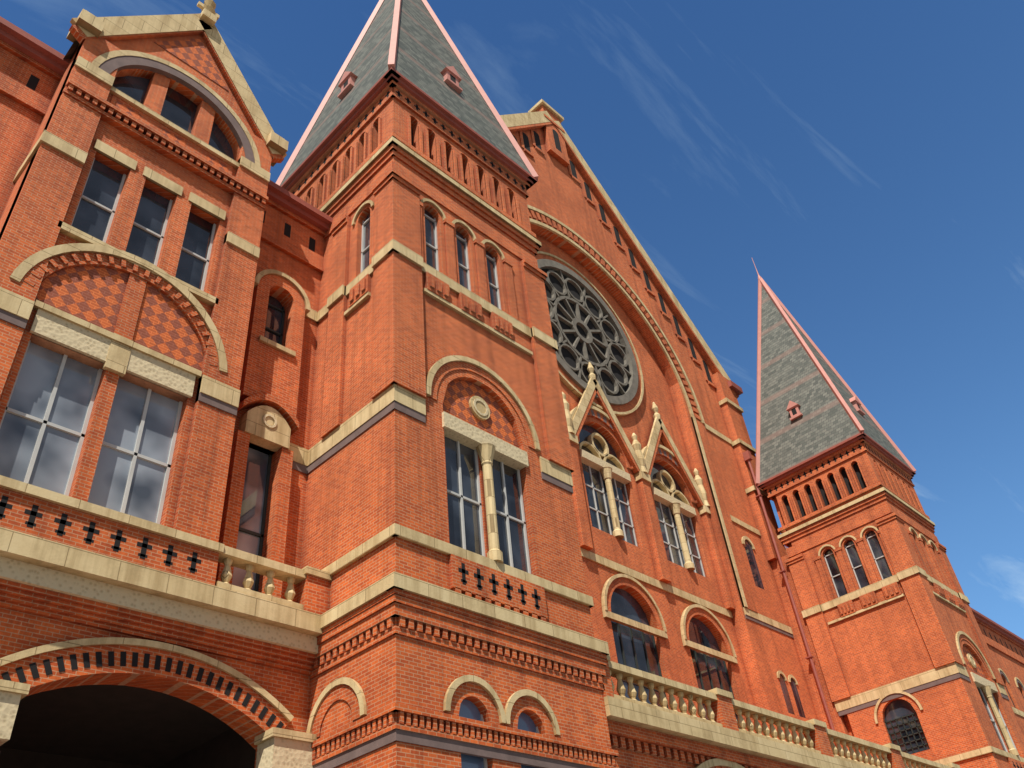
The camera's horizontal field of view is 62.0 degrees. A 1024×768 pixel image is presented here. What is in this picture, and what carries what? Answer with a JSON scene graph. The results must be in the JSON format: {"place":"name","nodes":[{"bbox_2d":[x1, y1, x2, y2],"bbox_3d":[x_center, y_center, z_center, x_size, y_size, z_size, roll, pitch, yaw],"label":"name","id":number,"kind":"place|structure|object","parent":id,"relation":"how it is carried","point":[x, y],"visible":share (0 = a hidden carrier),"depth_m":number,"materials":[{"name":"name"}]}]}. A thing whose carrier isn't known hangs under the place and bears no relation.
{"place":"outdoors","nodes":[
{"label":"outdoors","id":0,"kind":"place"},
{"bbox_2d":[0,0,332,767],"bbox_3d":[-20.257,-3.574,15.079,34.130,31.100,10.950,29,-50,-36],"label":"building wing","id":1,"kind":"structure","parent":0,"point":[164,598],"depth_m":18.83,"materials":[{"name":"brick"}]},
{"bbox_2d":[0,0,1023,638],"label":"sky","id":2,"kind":"structure","parent":0,"point":[866,157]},
{"bbox_2d":[785,546,1023,733],"bbox_3d":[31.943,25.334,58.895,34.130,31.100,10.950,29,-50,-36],"label":"building wing","id":3,"kind":"structure","parent":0,"point":[1005,647],"depth_m":62.13,"materials":[{"name":"brick"}]},
{"label":"ground","id":4,"kind":"structure","parent":0,"visible":0},
{"bbox_2d":[276,0,618,767],"bbox_3d":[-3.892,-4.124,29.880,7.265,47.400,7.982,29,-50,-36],"label":"tower","id":5,"kind":"structure","parent":4,"relation":"on","point":[440,542],"depth_m":21.65,"materials":[{"name":"brick"}]},
{"bbox_2d":[500,99,838,755],"bbox_3d":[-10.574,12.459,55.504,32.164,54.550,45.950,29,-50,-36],"label":"gabled facade","id":6,"kind":"structure","parent":4,"relation":"on","point":[682,546],"depth_m":47.25,"materials":[{"name":"brick"}]},
{"bbox_2d":[602,653,959,767],"bbox_3d":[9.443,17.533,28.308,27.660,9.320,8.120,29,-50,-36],"label":"balustrade","id":7,"kind":"object","parent":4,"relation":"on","point":[643,733],"visible":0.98,"depth_m":23.10,"materials":[{"name":"stone"}]},
{"bbox_2d":[752,259,1023,767],"bbox_3d":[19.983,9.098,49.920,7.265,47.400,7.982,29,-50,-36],"label":"tower","id":8,"kind":"structure","parent":4,"relation":"on","point":[903,659],"depth_m":45.88,"materials":[{"name":"brick"}]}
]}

